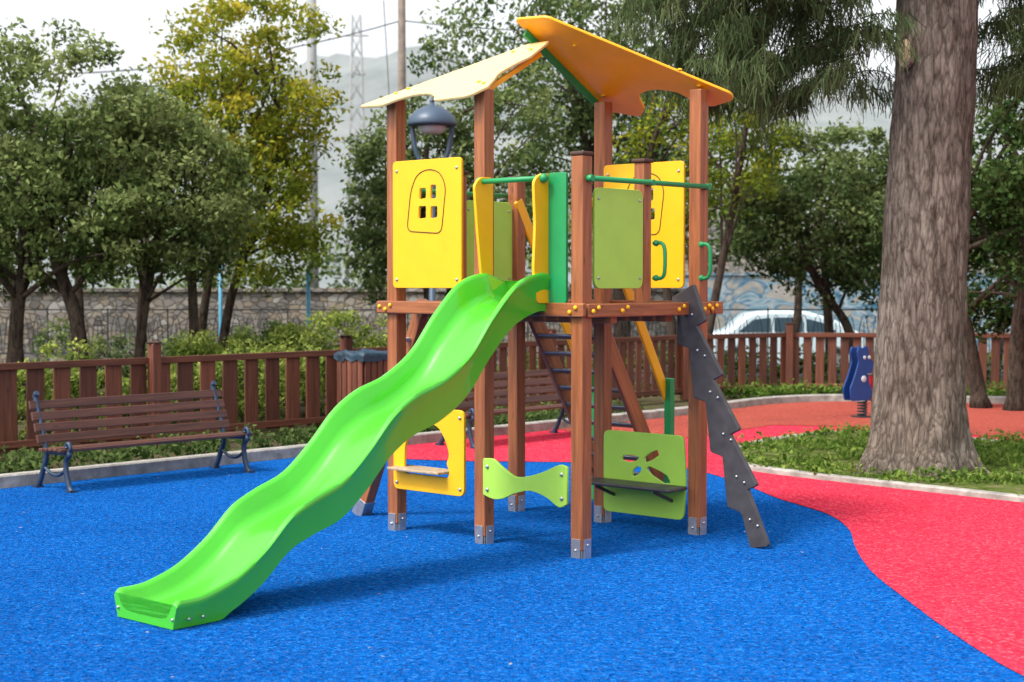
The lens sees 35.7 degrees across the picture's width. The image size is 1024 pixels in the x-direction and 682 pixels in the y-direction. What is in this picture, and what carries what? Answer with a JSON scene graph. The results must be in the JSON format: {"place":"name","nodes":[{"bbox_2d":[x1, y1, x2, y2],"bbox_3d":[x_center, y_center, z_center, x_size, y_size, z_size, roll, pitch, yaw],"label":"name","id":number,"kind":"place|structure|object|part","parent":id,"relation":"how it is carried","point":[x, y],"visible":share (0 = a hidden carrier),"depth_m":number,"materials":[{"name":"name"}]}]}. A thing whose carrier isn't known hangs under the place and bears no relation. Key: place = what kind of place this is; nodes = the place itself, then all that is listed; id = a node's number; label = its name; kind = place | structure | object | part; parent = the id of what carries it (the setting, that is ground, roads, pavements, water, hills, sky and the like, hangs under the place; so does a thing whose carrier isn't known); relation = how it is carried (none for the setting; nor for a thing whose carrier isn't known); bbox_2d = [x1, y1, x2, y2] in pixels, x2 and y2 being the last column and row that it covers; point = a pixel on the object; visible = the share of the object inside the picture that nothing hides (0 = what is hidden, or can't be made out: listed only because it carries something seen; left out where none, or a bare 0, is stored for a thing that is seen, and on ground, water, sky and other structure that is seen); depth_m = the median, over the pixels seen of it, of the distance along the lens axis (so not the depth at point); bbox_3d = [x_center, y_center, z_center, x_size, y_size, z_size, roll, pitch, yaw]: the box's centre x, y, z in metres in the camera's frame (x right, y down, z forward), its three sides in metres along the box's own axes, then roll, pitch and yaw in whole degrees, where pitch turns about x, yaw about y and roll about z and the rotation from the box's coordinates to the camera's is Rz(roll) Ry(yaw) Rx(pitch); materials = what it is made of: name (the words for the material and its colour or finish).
{"place":"outdoors","nodes":[
{"label":"outdoors","id":0,"kind":"place"},
{"bbox_2d":[30,318,261,388],"bbox_3d":[-5.103,0.233,22.662,3.509,1.146,1.622,0,2,0],"label":"round shrub","id":1,"kind":"object","parent":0,"point":[100,346],"visible":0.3,"depth_m":22.49,"materials":[{"name":"green plant"}]},
{"bbox_2d":[345,14,368,287],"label":"antenna tower","id":2,"kind":"structure","parent":0,"point":[360,36],"depth_m":99.18,"materials":[{"name":"metal"}]},
{"bbox_2d":[0,354,1004,473],"bbox_3d":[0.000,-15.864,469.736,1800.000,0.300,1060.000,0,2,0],"label":"ground","id":3,"kind":"structure","parent":0,"point":[651,403],"depth_m":18.67,"materials":[{"name":"green plant"}]},
{"bbox_2d":[0,16,180,419],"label":"laurel tree","id":4,"kind":"object","parent":3,"relation":"on","point":[29,210],"visible":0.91,"depth_m":17.96,"materials":[{"name":"green plant"}]},
{"bbox_2d":[0,90,258,379],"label":"laurel tree row","id":5,"kind":"object","parent":3,"relation":"on","point":[79,294],"visible":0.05,"depth_m":24.43,"materials":[{"name":"green plant"}]},
{"bbox_2d":[15,337,325,451],"bbox_3d":[-4.403,0.541,15.456,1.188,1.156,6.902,2,3,44],"label":"hedge","id":6,"kind":"object","parent":3,"relation":"on","point":[48,381],"visible":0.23,"depth_m":16.14,"materials":[{"name":"green plant"}]},
{"bbox_2d":[73,79,271,380],"bbox_3d":[-3.958,-1.065,18.582,2.321,3.953,1.789,-1,2,-14],"label":"laurel tree","id":7,"kind":"object","parent":3,"relation":"on","point":[194,204],"visible":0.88,"depth_m":18.32,"materials":[{"name":"green plant"}]},
{"bbox_2d":[0,335,351,452],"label":"wooden picket fence","id":8,"kind":"object","parent":3,"relation":"on","point":[158,372],"visible":0.58,"depth_m":15.62,"materials":[{"name":"brown wood"}]},
{"bbox_2d":[218,265,222,333],"bbox_3d":[-4.300,-0.200,23.509,0.070,2.035,0.070,0,2,0],"label":"blue post","id":9,"kind":"object","parent":3,"relation":"on","point":[220,293],"visible":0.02,"depth_m":23.47,"materials":[{"name":"metal"}]},
{"bbox_2d":[138,0,353,350],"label":"yellowing tree","id":10,"kind":"object","parent":3,"relation":"on","point":[267,123],"visible":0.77,"depth_m":20.68,"materials":[{"name":"green plant"}]},
{"bbox_2d":[245,319,319,405],"bbox_3d":[-3.022,0.300,20.653,1.029,1.189,1.026,-1,3,-32],"label":"round shrub","id":11,"kind":"object","parent":3,"relation":"on","point":[272,324],"visible":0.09,"depth_m":20.48,"materials":[{"name":"green plant"}]},
{"bbox_2d":[164,304,406,417],"bbox_3d":[-2.572,0.264,18.777,3.109,1.405,1.650,0,2,-11],"label":"round shrub","id":12,"kind":"object","parent":3,"relation":"on","point":[329,321],"visible":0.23,"depth_m":18.57,"materials":[{"name":"green plant"}]},
{"bbox_2d":[306,268,310,350],"bbox_3d":[-2.750,-0.050,21.513,0.070,1.885,0.070,0,2,0],"label":"blue post","id":13,"kind":"object","parent":3,"relation":"on","point":[308,307],"visible":0.41,"depth_m":21.47,"materials":[{"name":"metal"}]},
{"bbox_2d":[307,0,318,287],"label":"lighting mast","id":14,"kind":"object","parent":3,"relation":"on","point":[312,54],"depth_m":59.60,"materials":[{"name":"metal"}]},
{"bbox_2d":[0,400,643,473],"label":"ground cover plants","id":15,"kind":"object","parent":3,"relation":"on","point":[117,454],"visible":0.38,"depth_m":14.21,"materials":[{"name":"green plant"}]},
{"bbox_2d":[0,288,685,382],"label":"rubble stone wall","id":16,"kind":"structure","parent":3,"relation":"on","point":[177,298],"depth_m":27.20,"materials":[{"name":"grey stone"}]},
{"bbox_2d":[43,0,664,94],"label":"utility pole","id":17,"kind":"object","parent":3,"relation":"on","point":[401,21],"visible":0.38,"depth_m":39.66,"materials":[{"name":"grey metal"}]},
{"bbox_2d":[334,349,387,403],"bbox_3d":[-1.501,0.494,16.380,0.457,0.823,0.496,2,3,42],"label":"slatted litter bin","id":18,"kind":"object","parent":3,"relation":"on","point":[357,369],"visible":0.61,"depth_m":16.20,"materials":[{"name":"brown wood"}]},
{"bbox_2d":[407,98,456,300],"bbox_3d":[-0.950,-0.973,18.977,0.600,3.820,0.600,0,2,0],"label":"street lamp","id":19,"kind":"object","parent":3,"relation":"on","point":[431,118],"visible":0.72,"depth_m":18.79,"materials":[{"name":"grey metal"}]},
{"bbox_2d":[329,64,583,307],"bbox_3d":[-0.784,-1.588,23.019,3.660,4.894,2.309,0,2,0],"label":"olive tree","id":20,"kind":"object","parent":3,"relation":"on","point":[367,154],"visible":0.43,"depth_m":22.68,"materials":[{"name":"green plant"}]},
{"bbox_2d":[322,344,635,405],"bbox_3d":[-0.340,0.523,19.578,1.097,0.953,5.241,2,3,44],"label":"hedge","id":21,"kind":"object","parent":3,"relation":"on","point":[528,366],"visible":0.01,"depth_m":20.11,"materials":[{"name":"green plant"}]},
{"bbox_2d":[0,394,1005,488],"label":"kerb","id":22,"kind":"structure","parent":3,"relation":"on","point":[30,478],"depth_m":14.11,"materials":[{"name":"concrete"}]},
{"bbox_2d":[0,308,1008,378],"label":"iron railing","id":23,"kind":"object","parent":3,"relation":"on","point":[287,309],"visible":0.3,"depth_m":25.20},
{"bbox_2d":[0,145,1016,287],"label":"distant trees","id":24,"kind":"object","parent":3,"relation":"on","point":[346,271],"visible":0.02,"depth_m":46.03,"materials":[{"name":"green plant"}]},
{"bbox_2d":[0,457,1023,681],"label":"blue safety surface","id":25,"kind":"object","parent":3,"relation":"on","point":[807,595],"depth_m":8.01,"materials":[{"name":"rubber"}]},
{"bbox_2d":[28,380,254,492],"bbox_3d":[-2.946,0.751,12.845,0.549,0.769,1.840,2,3,42],"label":"park bench","id":26,"kind":"object","parent":25,"relation":"on","point":[67,449],"visible":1,"depth_m":12.84,"materials":[{"name":"brown wood"}]},
{"bbox_2d":[114,273,549,629],"bbox_3d":[-0.803,0.456,8.468,0.567,1.645,2.815,2,3,42],"label":"playground slide","id":27,"kind":"object","parent":25,"relation":"on","point":[236,555],"visible":0.98,"depth_m":8.37,"materials":[{"name":"green plastic"}]},
{"bbox_2d":[352,15,769,558],"bbox_3d":[0.455,-0.412,10.415,2.906,3.282,2.290,2,3,42],"label":"playground climbing frame","id":28,"kind":"object","parent":25,"relation":"on","point":[620,239],"visible":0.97,"depth_m":9.97,"materials":[{"name":"brown wood"}]},
{"bbox_2d":[406,0,774,369],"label":"tall shade tree","id":29,"kind":"object","parent":3,"relation":"on","point":[582,121],"visible":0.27,"depth_m":25.59,"materials":[{"name":"green plant"}]},
{"bbox_2d":[340,322,1009,411],"bbox_3d":[4.084,0.307,20.842,13.754,1.022,3.193,-1,2,-20],"label":"wooden picket fence","id":30,"kind":"object","parent":3,"relation":"on","point":[789,354],"visible":0.31,"depth_m":22.03,"materials":[{"name":"brown wood"}]},
{"bbox_2d":[612,45,803,378],"bbox_3d":[2.671,-1.809,22.442,2.740,5.168,2.082,1,2,21],"label":"slender tree","id":31,"kind":"object","parent":3,"relation":"on","point":[742,150],"visible":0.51,"depth_m":22.21,"materials":[{"name":"green plant"}]},
{"bbox_2d":[714,111,888,378],"bbox_3d":[4.949,-1.330,23.969,3.789,4.300,2.468,0,2,0],"label":"laurel tree","id":32,"kind":"object","parent":3,"relation":"on","point":[788,207],"visible":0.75,"depth_m":23.59,"materials":[{"name":"green plant"}]},
{"bbox_2d":[592,273,1016,352],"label":"graffiti wall","id":33,"kind":"structure","parent":3,"relation":"on","point":[742,291],"depth_m":41.99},
{"bbox_2d":[634,340,1003,391],"bbox_3d":[6.479,0.418,23.135,9.723,0.926,1.619,0,2,0],"label":"hedge","id":34,"kind":"object","parent":3,"relation":"on","point":[801,370],"visible":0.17,"depth_m":23.02,"materials":[{"name":"green plant"}]},
{"bbox_2d":[654,218,1008,272],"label":"rubble stone wall","id":35,"kind":"structure","parent":3,"relation":"on","point":[729,266],"depth_m":43.15,"materials":[{"name":"grey stone"}]},
{"bbox_2d":[651,149,1023,381],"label":"dark tree row","id":36,"kind":"object","parent":3,"relation":"on","point":[797,315],"visible":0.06,"depth_m":29.43,"materials":[{"name":"green plant"}]},
{"bbox_2d":[718,378,1006,399],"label":"ground cover plants","id":37,"kind":"object","parent":3,"relation":"on","point":[777,390],"visible":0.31,"depth_m":21.66,"materials":[{"name":"green plant"}]},
{"bbox_2d":[966,48,1023,410],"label":"dark evergreen tree","id":38,"kind":"object","parent":3,"relation":"on","point":[993,192],"visible":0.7,"depth_m":19.47,"materials":[{"name":"green plant"}]},
{"bbox_2d":[0,0,1022,114],"label":"sky","id":39,"kind":"structure","parent":0,"point":[126,23],"materials":[{"name":"white"}]},
{"bbox_2d":[1,45,1023,287],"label":"hill","id":40,"kind":"structure","parent":0,"point":[331,176],"depth_m":341.14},
{"bbox_2d":[406,425,1023,675],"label":"red path","id":41,"kind":"structure","parent":0,"point":[939,552],"depth_m":9.96,"materials":[{"name":"rubber"}]},
{"bbox_2d":[435,369,569,448],"bbox_3d":[0.039,0.628,15.968,0.549,0.769,1.840,2,3,42],"label":"park bench","id":42,"kind":"object","parent":41,"relation":"on","point":[469,414],"visible":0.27,"depth_m":16.14,"materials":[{"name":"brown wood"}]},
{"bbox_2d":[739,430,1023,501],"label":"kerb","id":43,"kind":"structure","parent":41,"relation":"on","point":[910,486],"depth_m":12.34,"materials":[{"name":"concrete"}]},
{"bbox_2d":[742,432,1023,494],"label":"planting bed","id":44,"kind":"object","parent":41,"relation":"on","point":[1017,488],"visible":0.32,"depth_m":13.46,"materials":[{"name":"green plant"}]},
{"bbox_2d":[504,0,1023,480],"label":"casuarina tree","id":45,"kind":"object","parent":44,"relation":"in","point":[920,418],"visible":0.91,"depth_m":12.77,"materials":[{"name":"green plant"}]},
{"bbox_2d":[734,420,1023,494],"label":"weeds","id":46,"kind":"object","parent":44,"relation":"on","point":[990,453],"visible":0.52,"depth_m":13.78,"materials":[{"name":"green plant"}]},
{"bbox_2d":[560,401,1023,438],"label":"clay path","id":47,"kind":"structure","parent":0,"point":[836,413],"depth_m":18.46,"materials":[{"name":"rubber"}]},
{"bbox_2d":[843,346,873,417],"bbox_3d":[4.126,0.472,18.645,0.540,0.834,0.300,-1,2,-29],"label":"spring rocker toy","id":48,"kind":"object","parent":47,"relation":"on","point":[858,385],"visible":0.92,"depth_m":18.57,"materials":[{"name":"blue plastic"}]},
{"bbox_2d":[724,360,1003,377],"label":"street","id":49,"kind":"structure","parent":0,"point":[801,375],"depth_m":33.07,"materials":[{"name":"grey asphalt"}]},
{"bbox_2d":[713,310,865,371],"bbox_3d":[5.720,-0.012,34.023,3.448,1.301,1.289,0,2,0],"label":"parked car","id":50,"kind":"object","parent":49,"relation":"on","point":[782,315],"visible":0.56,"depth_m":33.38,"materials":[{"name":"white paint"}]},
{"bbox_3d":[5.095,-0.339,33.375,0.652,0.296,0.017,0,2,0],"label":"side window","id":51,"kind":"part","parent":50,"relation":"part of","materials":[{"name":"black glass"}]},
{"bbox_3d":[5.796,-0.343,33.375,0.595,0.305,0.017,0,2,0],"label":"side window","id":52,"kind":"part","parent":50,"relation":"part of","materials":[{"name":"black glass"}]},
{"bbox_3d":[6.483,-0.328,33.375,0.626,0.275,0.017,0,2,0],"label":"side window","id":53,"kind":"part","parent":50,"relation":"part of","materials":[{"name":"black glass"}]}
]}

